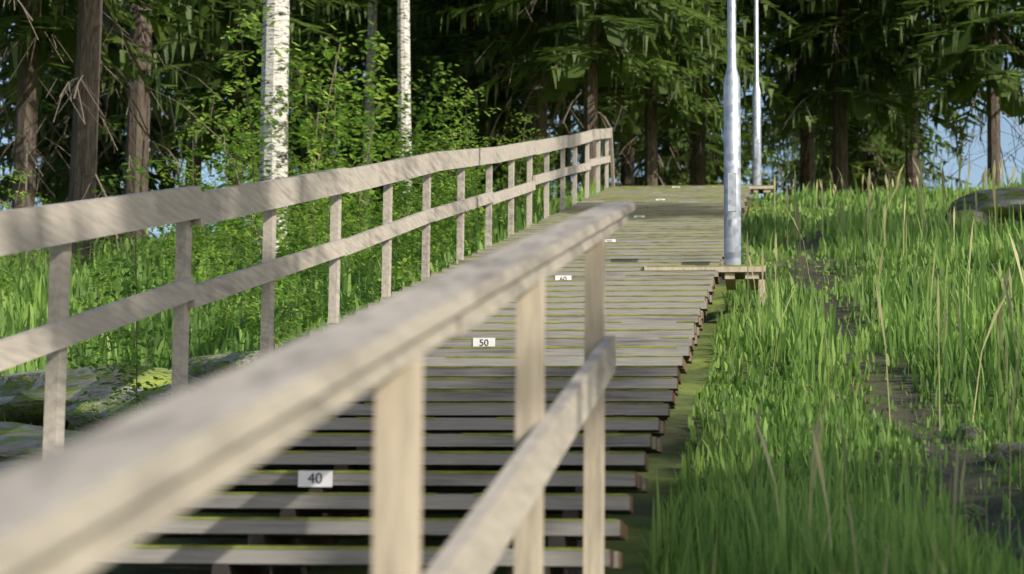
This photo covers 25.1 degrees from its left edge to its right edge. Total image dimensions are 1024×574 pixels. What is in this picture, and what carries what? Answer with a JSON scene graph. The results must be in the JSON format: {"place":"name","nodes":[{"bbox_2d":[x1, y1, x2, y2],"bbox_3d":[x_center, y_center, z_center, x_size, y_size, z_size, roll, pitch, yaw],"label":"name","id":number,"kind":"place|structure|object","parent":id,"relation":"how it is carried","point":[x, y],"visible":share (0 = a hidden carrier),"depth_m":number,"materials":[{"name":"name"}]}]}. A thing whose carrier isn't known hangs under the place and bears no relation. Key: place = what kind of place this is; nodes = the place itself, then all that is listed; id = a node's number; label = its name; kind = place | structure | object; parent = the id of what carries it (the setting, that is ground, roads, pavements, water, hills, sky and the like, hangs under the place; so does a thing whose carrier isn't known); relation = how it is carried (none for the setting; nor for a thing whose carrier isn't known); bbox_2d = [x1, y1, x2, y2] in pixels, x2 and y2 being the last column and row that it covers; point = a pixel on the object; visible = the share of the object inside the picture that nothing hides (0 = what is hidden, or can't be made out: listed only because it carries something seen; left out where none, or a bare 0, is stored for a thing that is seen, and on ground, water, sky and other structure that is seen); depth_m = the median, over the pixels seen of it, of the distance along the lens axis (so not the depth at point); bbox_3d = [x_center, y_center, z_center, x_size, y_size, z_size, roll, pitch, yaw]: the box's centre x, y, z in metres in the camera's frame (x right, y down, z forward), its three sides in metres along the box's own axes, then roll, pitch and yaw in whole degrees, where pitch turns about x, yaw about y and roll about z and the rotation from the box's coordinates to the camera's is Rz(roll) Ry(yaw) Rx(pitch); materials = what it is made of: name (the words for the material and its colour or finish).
{"place":"outdoors","nodes":[
{"label":"outdoors","id":0,"kind":"place"},
{"bbox_2d":[0,197,1023,573],"bbox_3d":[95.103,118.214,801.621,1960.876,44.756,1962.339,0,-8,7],"label":"ground","id":1,"kind":"structure","parent":0,"point":[664,467],"depth_m":10.60,"materials":[{"name":"soil"}]},
{"bbox_2d":[0,459,25,471],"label":"rock","id":2,"kind":"object","parent":1,"relation":"on","point":[4,465],"visible":0.01,"depth_m":10.82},
{"bbox_2d":[0,160,39,314],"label":"shrub","id":3,"kind":"object","parent":1,"relation":"on","point":[2,279],"visible":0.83,"depth_m":21.49,"materials":[{"name":"green plant"}]},
{"bbox_2d":[22,193,49,260],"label":"shrub","id":4,"kind":"object","parent":1,"relation":"on","point":[41,252],"visible":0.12,"depth_m":32.64,"materials":[{"name":"green plant"}]},
{"bbox_2d":[0,421,87,461],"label":"rock","id":5,"kind":"object","parent":1,"relation":"on","point":[18,441],"visible":0.12,"depth_m":11.62,"materials":[{"name":"stone"}]},
{"bbox_2d":[0,0,100,210],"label":"spruce","id":6,"kind":"object","parent":1,"relation":"on","point":[46,90],"visible":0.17,"depth_m":48.27,"materials":[{"name":"green plant"}]},
{"bbox_2d":[0,0,155,263],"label":"spruce","id":7,"kind":"object","parent":1,"relation":"on","point":[61,19],"visible":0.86,"depth_m":30.95,"materials":[{"name":"green plant"}]},
{"bbox_2d":[0,1,177,249],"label":"spruce","id":8,"kind":"object","parent":1,"relation":"on","point":[6,183],"visible":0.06,"depth_m":61.03,"materials":[{"name":"green plant"}]},
{"bbox_2d":[67,290,121,367],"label":"shrub","id":9,"kind":"object","parent":1,"relation":"on","point":[92,341],"visible":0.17,"depth_m":15.88,"materials":[{"name":"green plant"}]},
{"bbox_2d":[70,242,128,314],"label":"shrub","id":10,"kind":"object","parent":1,"relation":"on","point":[100,284],"visible":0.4,"depth_m":20.42,"materials":[{"name":"green plant"}]},
{"bbox_2d":[35,48,167,249],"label":"spruce","id":11,"kind":"object","parent":1,"relation":"on","point":[149,232],"visible":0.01,"depth_m":103.44,"materials":[{"name":"green plant"}]},
{"bbox_2d":[0,364,204,425],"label":"rock","id":12,"kind":"object","parent":1,"relation":"on","point":[22,396],"visible":0.27,"depth_m":14.30,"materials":[{"name":"stone"}]},
{"bbox_2d":[94,175,134,247],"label":"shrub","id":13,"kind":"object","parent":1,"relation":"on","point":[111,237],"visible":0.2,"depth_m":34.92,"materials":[{"name":"green plant"}]},
{"bbox_2d":[0,0,235,243],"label":"spruce","id":14,"kind":"object","parent":1,"relation":"on","point":[141,34],"visible":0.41,"depth_m":38.09,"materials":[{"name":"brown plant"}]},
{"bbox_2d":[0,0,247,267],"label":"spruce","id":15,"kind":"object","parent":1,"relation":"on","point":[83,160],"visible":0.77,"depth_m":29.99,"materials":[{"name":"brown plant"}]},
{"bbox_2d":[0,0,252,244],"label":"spruce","id":16,"kind":"object","parent":1,"relation":"on","point":[111,163],"visible":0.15,"depth_m":51.88,"materials":[{"name":"green plant"}]},
{"bbox_2d":[65,384,191,431],"bbox_3d":[-2.031,0.793,13.308,1.172,0.443,1.288,2,-8,-11],"label":"rock","id":17,"kind":"object","parent":1,"relation":"on","point":[84,420],"visible":0.18,"depth_m":13.10,"materials":[{"name":"stone"}]},
{"bbox_2d":[0,0,262,259],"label":"spruce","id":18,"kind":"object","parent":1,"relation":"on","point":[115,56],"visible":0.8,"depth_m":34.91,"materials":[{"name":"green plant"}]},
{"bbox_2d":[67,152,211,423],"bbox_3d":[-2.037,0.083,12.150,0.831,1.621,0.701,6,-10,-35],"label":"shrub","id":19,"kind":"object","parent":1,"relation":"on","point":[127,333],"visible":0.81,"depth_m":12.12,"materials":[{"name":"green plant"}]},
{"bbox_2d":[144,156,212,275],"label":"shrub","id":20,"kind":"object","parent":1,"relation":"on","point":[174,240],"visible":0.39,"depth_m":24.83,"materials":[{"name":"green plant"}]},
{"bbox_2d":[148,123,221,251],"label":"shrub","id":21,"kind":"object","parent":1,"relation":"on","point":[180,162],"visible":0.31,"depth_m":29.64,"materials":[{"name":"green plant"}]},
{"bbox_2d":[145,223,225,313],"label":"shrub","id":22,"kind":"object","parent":1,"relation":"on","point":[192,262],"visible":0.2,"depth_m":21.79,"materials":[{"name":"green plant"}]},
{"bbox_2d":[192,223,219,257],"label":"shrub","id":23,"kind":"object","parent":1,"relation":"on","point":[203,238],"visible":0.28,"depth_m":28.62,"materials":[{"name":"green plant"}]},
{"bbox_2d":[51,0,365,230],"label":"spruce","id":24,"kind":"object","parent":1,"relation":"on","point":[189,145],"visible":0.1,"depth_m":48.30,"materials":[{"name":"green plant"}]},
{"bbox_2d":[174,189,258,280],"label":"shrub","id":25,"kind":"object","parent":1,"relation":"on","point":[214,241],"visible":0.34,"depth_m":23.18,"materials":[{"name":"green plant"}]},
{"bbox_2d":[192,186,241,264],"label":"shrub","id":26,"kind":"object","parent":1,"relation":"on","point":[199,238],"visible":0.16,"depth_m":27.53,"materials":[{"name":"green plant"}]},
{"bbox_2d":[188,102,258,254],"bbox_3d":[-3.678,-1.324,30.072,1.258,2.377,1.720,0,-8,4],"label":"sapling","id":27,"kind":"object","parent":1,"relation":"on","point":[227,158],"visible":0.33,"depth_m":30.17,"materials":[{"name":"green"}]},
{"bbox_2d":[188,350,259,379],"bbox_3d":[-1.834,0.619,15.447,0.800,0.394,1.069,4,-8,-20],"label":"rock","id":28,"kind":"object","parent":1,"relation":"on","point":[220,364],"visible":0.2,"depth_m":15.09,"materials":[{"name":"stone"}]},
{"bbox_2d":[189,224,261,346],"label":"shrub","id":29,"kind":"object","parent":1,"relation":"on","point":[228,320],"visible":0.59,"depth_m":17.48,"materials":[{"name":"green plant"}]},
{"bbox_2d":[99,0,392,215],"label":"spruce","id":30,"kind":"object","parent":1,"relation":"on","point":[212,65],"visible":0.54,"depth_m":41.31,"materials":[{"name":"green plant"}]},
{"bbox_2d":[179,5,323,270],"bbox_3d":[-2.903,-1.442,25.353,1.717,3.350,1.449,2,-8,-10],"label":"sapling","id":31,"kind":"object","parent":1,"relation":"on","point":[245,23],"visible":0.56,"depth_m":25.29,"materials":[{"name":"green"}]},
{"bbox_2d":[216,115,291,252],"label":"shrub","id":32,"kind":"object","parent":1,"relation":"on","point":[243,180],"visible":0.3,"depth_m":29.22,"materials":[{"name":"green plant"}]},
{"bbox_2d":[199,182,328,359],"bbox_3d":[-1.525,-0.021,14.675,0.816,1.448,0.847,-3,-9,22],"label":"shrub","id":33,"kind":"object","parent":1,"relation":"on","point":[255,297],"visible":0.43,"depth_m":14.73,"materials":[{"name":"green plant"}]},
{"bbox_2d":[230,203,315,323],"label":"shrub","id":34,"kind":"object","parent":1,"relation":"on","point":[287,252],"visible":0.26,"depth_m":19.32,"materials":[{"name":"green plant"}]},
{"bbox_2d":[257,0,289,261],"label":"birch","id":35,"kind":"object","parent":1,"relation":"on","point":[273,77],"visible":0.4,"depth_m":27.29,"materials":[{"name":"white plant"}]},
{"bbox_2d":[152,0,394,216],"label":"spruce","id":36,"kind":"object","parent":1,"relation":"on","point":[302,154],"visible":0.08,"depth_m":58.81,"materials":[{"name":"green plant"}]},
{"bbox_2d":[215,21,377,242],"bbox_3d":[-2.950,-1.915,31.622,2.484,3.434,1.817,6,-10,-35],"label":"sapling","id":37,"kind":"object","parent":1,"relation":"on","point":[256,95],"visible":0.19,"depth_m":31.57,"materials":[{"name":"green"}]},
{"bbox_2d":[0,173,604,430],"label":"grass","id":38,"kind":"structure","parent":1,"relation":"on","point":[31,293],"depth_m":21.95,"materials":[{"name":"plant"}]},
{"bbox_2d":[261,205,362,333],"bbox_3d":[-1.470,-0.131,17.239,0.700,1.196,0.675,-5,-10,36],"label":"shrub","id":39,"kind":"object","parent":1,"relation":"on","point":[310,300],"visible":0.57,"depth_m":17.21,"materials":[{"name":"green plant"}]},
{"bbox_2d":[283,154,349,286],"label":"shrub","id":40,"kind":"object","parent":1,"relation":"on","point":[322,224],"visible":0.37,"depth_m":23.30,"materials":[{"name":"green plant"}]},
{"bbox_2d":[234,16,399,254],"bbox_3d":[-2.341,-1.625,27.365,1.705,3.023,1.769,-5,-10,34],"label":"sapling","id":41,"kind":"object","parent":1,"relation":"on","point":[330,52],"visible":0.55,"depth_m":27.13,"materials":[{"name":"green"}]},
{"bbox_2d":[218,0,428,224],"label":"spruce","id":42,"kind":"object","parent":1,"relation":"on","point":[363,21],"visible":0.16,"depth_m":50.89,"materials":[{"name":"green plant"}]},
{"bbox_2d":[288,28,394,211],"bbox_3d":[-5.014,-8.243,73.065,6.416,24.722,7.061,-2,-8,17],"label":"sapling","id":43,"kind":"object","parent":1,"relation":"on","point":[333,102],"depth_m":72.65,"materials":[{"name":"green plant"}]},
{"bbox_2d":[288,33,409,222],"bbox_3d":[-2.521,-2.198,34.556,1.449,3.350,1.717,-6,-10,38],"label":"sapling","id":44,"kind":"object","parent":1,"relation":"on","point":[336,94],"visible":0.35,"depth_m":34.72,"materials":[{"name":"green"}]},
{"bbox_2d":[288,20,414,264],"bbox_3d":[-1.680,-1.458,25.263,1.545,3.015,1.304,-2,-8,21],"label":"sapling","id":45,"kind":"object","parent":1,"relation":"on","point":[369,142],"visible":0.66,"depth_m":25.25,"materials":[{"name":"green"}]},
{"bbox_2d":[324,206,380,279],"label":"shrub","id":46,"kind":"object","parent":1,"relation":"on","point":[345,236],"visible":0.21,"depth_m":22.71,"materials":[{"name":"green plant"}]},
{"bbox_2d":[317,167,418,285],"bbox_3d":[-1.349,-0.473,21.999,0.986,1.364,0.722,4,-9,-22],"label":"shrub","id":47,"kind":"object","parent":1,"relation":"on","point":[362,209],"visible":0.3,"depth_m":21.93,"materials":[{"name":"green plant"}]},
{"bbox_2d":[360,0,376,220],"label":"birch","id":48,"kind":"object","parent":1,"relation":"on","point":[372,29],"visible":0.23,"depth_m":43.93,"materials":[{"name":"white plant"}]},
{"bbox_2d":[288,6,452,222],"bbox_3d":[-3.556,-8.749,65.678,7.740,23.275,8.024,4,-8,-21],"label":"shrub","id":49,"kind":"object","parent":1,"relation":"on","point":[348,151],"visible":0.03,"depth_m":64.72,"materials":[{"name":"green plant"}]},
{"bbox_2d":[341,191,412,287],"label":"shrub","id":50,"kind":"object","parent":1,"relation":"on","point":[362,258],"visible":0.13,"depth_m":21.44,"materials":[{"name":"green plant"}]},
{"bbox_2d":[340,148,439,310],"bbox_3d":[-0.966,-0.346,18.104,0.814,1.442,0.844,0,-8,2],"label":"shrub","id":51,"kind":"object","parent":1,"relation":"on","point":[397,262],"visible":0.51,"depth_m":18.01,"materials":[{"name":"green plant"}]},
{"bbox_2d":[397,0,412,214],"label":"birch","id":52,"kind":"object","parent":1,"relation":"on","point":[403,33],"visible":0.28,"depth_m":36.69,"materials":[{"name":"white plant"}]},
{"bbox_2d":[346,54,466,236],"bbox_3d":[-1.469,-1.726,29.528,1.538,2.628,1.483,-5,-10,34],"label":"sapling","id":53,"kind":"object","parent":1,"relation":"on","point":[416,137],"visible":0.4,"depth_m":29.56,"materials":[{"name":"green"}]},
{"bbox_2d":[370,145,456,260],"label":"shrub","id":54,"kind":"object","parent":1,"relation":"on","point":[404,183],"visible":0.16,"depth_m":25.45,"materials":[{"name":"green plant"}]},
{"bbox_2d":[350,62,483,218],"bbox_3d":[-1.373,-1.830,32.575,1.911,2.641,1.398,-5,-10,36],"label":"sapling","id":55,"kind":"object","parent":1,"relation":"on","point":[449,91],"visible":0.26,"depth_m":32.58,"materials":[{"name":"green"}]},
{"bbox_2d":[378,146,456,284],"bbox_3d":[-0.803,-0.550,20.206,0.752,1.333,0.780,0,-8,1],"label":"shrub","id":56,"kind":"object","parent":1,"relation":"on","point":[433,247],"visible":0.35,"depth_m":20.13,"materials":[{"name":"green plant"}]},
{"bbox_2d":[104,185,750,573],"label":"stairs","id":57,"kind":"structure","parent":1,"relation":"on","point":[654,321],"depth_m":9.20,"materials":[{"name":"grey wood"}]},
{"bbox_2d":[0,128,614,452],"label":"handrail","id":58,"kind":"object","parent":57,"relation":"on","point":[58,229],"visible":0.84,"depth_m":10.94,"materials":[{"name":"brown wood"}]},
{"bbox_2d":[298,471,332,486],"bbox_3d":[-0.676,0.659,7.887,0.120,0.056,0.004,0,-8,7],"label":"number sign","id":59,"kind":"object","parent":57,"relation":"attached to","point":[315,478],"visible":1,"depth_m":7.89,"materials":[{"name":"white"}]},
{"bbox_2d":[0,201,634,573],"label":"handrail","id":60,"kind":"object","parent":57,"relation":"on","point":[91,501],"visible":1,"depth_m":2.96,"materials":[{"name":"brown wood"}]},
{"bbox_2d":[473,338,494,346],"bbox_3d":[-0.150,0.301,12.345,0.120,0.056,0.004,0,-8,7],"label":"number sign","id":61,"kind":"object","parent":57,"relation":"attached to","point":[483,342],"visible":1,"depth_m":12.35,"materials":[{"name":"white"}]},
{"bbox_2d":[644,265,765,302],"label":"platform","id":62,"kind":"structure","parent":57,"relation":"attached to","point":[731,274],"depth_m":17.57,"materials":[{"name":"wood"}]},
{"bbox_2d":[712,185,773,196],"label":"platform","id":63,"kind":"structure","parent":57,"relation":"attached to","point":[761,189],"depth_m":34.49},
{"bbox_2d":[380,140,479,266],"bbox_3d":[-0.867,-0.831,23.862,0.794,1.499,1.085,6,-10,-34],"label":"shrub","id":64,"kind":"object","parent":1,"relation":"on","point":[414,147],"visible":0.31,"depth_m":23.88,"materials":[{"name":"green plant"}]},
{"bbox_2d":[333,0,548,205],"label":"spruce","id":65,"kind":"object","parent":1,"relation":"on","point":[424,33],"visible":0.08,"depth_m":56.28,"materials":[{"name":"green plant"}]},
{"bbox_2d":[418,171,472,252],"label":"shrub","id":66,"kind":"object","parent":1,"relation":"on","point":[435,178],"visible":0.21,"depth_m":25.12,"materials":[{"name":"green plant"}]},
{"bbox_2d":[432,141,484,263],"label":"shrub","id":67,"kind":"object","parent":1,"relation":"on","point":[454,238],"visible":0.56,"depth_m":22.30,"materials":[{"name":"green plant"}]},
{"bbox_2d":[431,118,495,212],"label":"shrub","id":68,"kind":"object","parent":1,"relation":"on","point":[465,140],"visible":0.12,"depth_m":35.79,"materials":[{"name":"green"}]},
{"bbox_2d":[424,87,507,244],"bbox_3d":[-0.455,-1.161,23.718,0.954,1.861,0.805,2,-8,-13],"label":"shrub","id":69,"kind":"object","parent":1,"relation":"on","point":[474,229],"visible":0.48,"depth_m":23.69,"materials":[{"name":"green plant"}]},
{"bbox_2d":[435,113,497,238],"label":"shrub","id":70,"kind":"object","parent":1,"relation":"on","point":[442,132],"visible":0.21,"depth_m":25.87,"materials":[{"name":"green plant"}]},
{"bbox_2d":[297,0,643,213],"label":"spruce","id":71,"kind":"object","parent":1,"relation":"on","point":[453,46],"visible":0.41,"depth_m":47.52,"materials":[{"name":"green plant"}]},
{"bbox_2d":[377,25,601,205],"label":"spruce","id":72,"kind":"object","parent":1,"relation":"on","point":[495,176],"visible":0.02,"depth_m":60.80,"materials":[{"name":"green plant"}]},
{"bbox_2d":[467,166,518,232],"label":"shrub","id":73,"kind":"object","parent":1,"relation":"on","point":[498,184],"visible":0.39,"depth_m":27.32,"materials":[{"name":"green plant"}]},
{"bbox_2d":[487,113,539,210],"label":"shrub","id":74,"kind":"object","parent":1,"relation":"on","point":[499,143],"visible":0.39,"depth_m":33.05,"materials":[{"name":"green plant"}]},
{"bbox_2d":[446,102,582,215],"bbox_3d":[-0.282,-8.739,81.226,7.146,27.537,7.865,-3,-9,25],"label":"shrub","id":75,"kind":"object","parent":1,"relation":"on","point":[548,121],"depth_m":81.34,"materials":[{"name":"green plant"}]},
{"bbox_2d":[498,135,539,220],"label":"shrub","id":76,"kind":"object","parent":1,"relation":"on","point":[522,202],"visible":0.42,"depth_m":27.62,"materials":[{"name":"green plant"}]},
{"bbox_2d":[434,0,643,199],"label":"spruce","id":77,"kind":"object","parent":1,"relation":"on","point":[567,162],"visible":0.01,"depth_m":52.84,"materials":[{"name":"green plant"}]},
{"bbox_2d":[514,134,571,205],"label":"shrub","id":78,"kind":"object","parent":1,"relation":"on","point":[557,152],"visible":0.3,"depth_m":31.87,"materials":[{"name":"green plant"}]},
{"bbox_2d":[521,138,572,210],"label":"shrub","id":79,"kind":"object","parent":1,"relation":"on","point":[550,189],"visible":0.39,"depth_m":31.64,"materials":[{"name":"green plant"}]},
{"bbox_2d":[411,0,699,205],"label":"spruce","id":80,"kind":"object","parent":1,"relation":"on","point":[540,123],"visible":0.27,"depth_m":41.71,"materials":[{"name":"green plant"}]},
{"bbox_2d":[551,106,637,188],"bbox_3d":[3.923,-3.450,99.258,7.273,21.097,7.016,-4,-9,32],"label":"shrub","id":81,"kind":"object","parent":1,"relation":"on","point":[580,154],"visible":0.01,"depth_m":99.67,"materials":[{"name":"green plant"}]},
{"bbox_2d":[436,0,771,206],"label":"spruce","id":82,"kind":"object","parent":1,"relation":"on","point":[594,35],"visible":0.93,"depth_m":40.00,"materials":[{"name":"green plant"}]},
{"bbox_2d":[551,22,749,185],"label":"spruce","id":83,"kind":"object","parent":1,"relation":"on","point":[629,178],"visible":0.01,"depth_m":58.79,"materials":[{"name":"green plant"}]},
{"bbox_2d":[496,0,819,185],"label":"spruce","id":84,"kind":"object","parent":1,"relation":"on","point":[646,108],"visible":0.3,"depth_m":43.71,"materials":[{"name":"green plant"}]},
{"bbox_2d":[574,22,792,189],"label":"spruce","id":85,"kind":"object","parent":1,"relation":"on","point":[714,148],"visible":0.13,"depth_m":75.56,"materials":[{"name":"green plant"}]},
{"bbox_2d":[577,32,799,192],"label":"spruce","id":86,"kind":"object","parent":1,"relation":"on","point":[743,175],"visible":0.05,"depth_m":79.54,"materials":[{"name":"green plant"}]},
{"bbox_2d":[615,0,821,185],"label":"spruce","id":87,"kind":"object","parent":1,"relation":"on","point":[698,155],"visible":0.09,"depth_m":47.57,"materials":[{"name":"green plant"}]},
{"bbox_2d":[724,0,740,264],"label":"lamp post","id":88,"kind":"object","parent":1,"relation":"on","point":[732,178],"visible":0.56,"depth_m":17.86,"materials":[{"name":"grey"}]},
{"bbox_2d":[752,0,760,184],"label":"lamp post","id":89,"kind":"object","parent":1,"relation":"on","point":[756,125],"visible":1,"depth_m":34.83,"materials":[{"name":"grey"}]},
{"bbox_2d":[704,0,920,195],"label":"spruce","id":90,"kind":"object","parent":1,"relation":"on","point":[808,164],"visible":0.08,"depth_m":52.34,"materials":[{"name":"green plant"}]},
{"bbox_2d":[636,154,1023,573],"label":"grass","id":91,"kind":"structure","parent":1,"relation":"on","point":[740,528],"depth_m":12.01,"materials":[{"name":"plant"}]},
{"bbox_2d":[748,0,930,195],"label":"spruce","id":92,"kind":"object","parent":1,"relation":"on","point":[794,147],"visible":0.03,"depth_m":80.43,"materials":[{"name":"green plant"}]},
{"bbox_2d":[681,0,1023,194],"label":"spruce","id":93,"kind":"object","parent":1,"relation":"on","point":[806,51],"visible":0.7,"depth_m":45.35,"materials":[{"name":"green plant"}]},
{"bbox_2d":[750,7,985,196],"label":"spruce","id":94,"kind":"object","parent":1,"relation":"on","point":[855,168],"visible":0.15,"depth_m":66.10,"materials":[{"name":"green plant"}]},
{"bbox_2d":[832,9,948,193],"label":"spruce","id":95,"kind":"object","parent":1,"relation":"on","point":[882,145],"visible":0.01,"depth_m":99.09,"materials":[{"name":"green plant"}]},
{"bbox_2d":[788,0,1022,192],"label":"spruce","id":96,"kind":"object","parent":1,"relation":"on","point":[910,166],"visible":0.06,"depth_m":49.01,"materials":[{"name":"green plant"}]},
{"bbox_2d":[824,0,1023,190],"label":"spruce","id":97,"kind":"object","parent":1,"relation":"on","point":[977,23],"visible":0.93,"depth_m":42.77,"materials":[{"name":"green plant"}]},
{"bbox_2d":[950,502,985,520],"bbox_3d":[1.759,0.874,8.799,0.148,0.098,0.149,-6,-10,38],"label":"stone","id":98,"kind":"object","parent":1,"relation":"on","point":[970,510],"visible":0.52,"depth_m":8.74,"materials":[{"name":"stone"}]},
{"bbox_2d":[955,426,983,441],"bbox_3d":[2.141,0.704,10.693,0.149,0.114,0.216,-3,-9,27],"label":"stone","id":99,"kind":"object","parent":1,"relation":"on","point":[973,431],"visible":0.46,"depth_m":10.62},
{"bbox_2d":[945,210,1003,228],"bbox_3d":[5.090,-0.664,25.413,0.940,0.328,0.850,5,-9,-26],"label":"outcrop rock","id":100,"kind":"object","parent":1,"relation":"on","point":[979,214],"visible":0.2,"depth_m":25.04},
{"bbox_2d":[948,187,1023,218],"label":"outcrop rock","id":101,"kind":"object","parent":1,"relation":"on","point":[1013,195],"visible":0.41,"depth_m":25.05,"materials":[{"name":"stone"}]},
{"bbox_2d":[985,442,1023,464],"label":"stone","id":102,"kind":"object","parent":1,"relation":"on","point":[998,451],"visible":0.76,"depth_m":9.59,"materials":[{"name":"stone"}]},
{"bbox_2d":[1014,547,1023,559],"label":"stone","id":103,"kind":"object","parent":1,"relation":"on","point":[1019,552],"visible":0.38,"depth_m":7.85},
{"bbox_2d":[0,0,1023,239],"label":"sky","id":104,"kind":"structure","parent":0,"point":[980,163],"materials":[{"name":"blue"}]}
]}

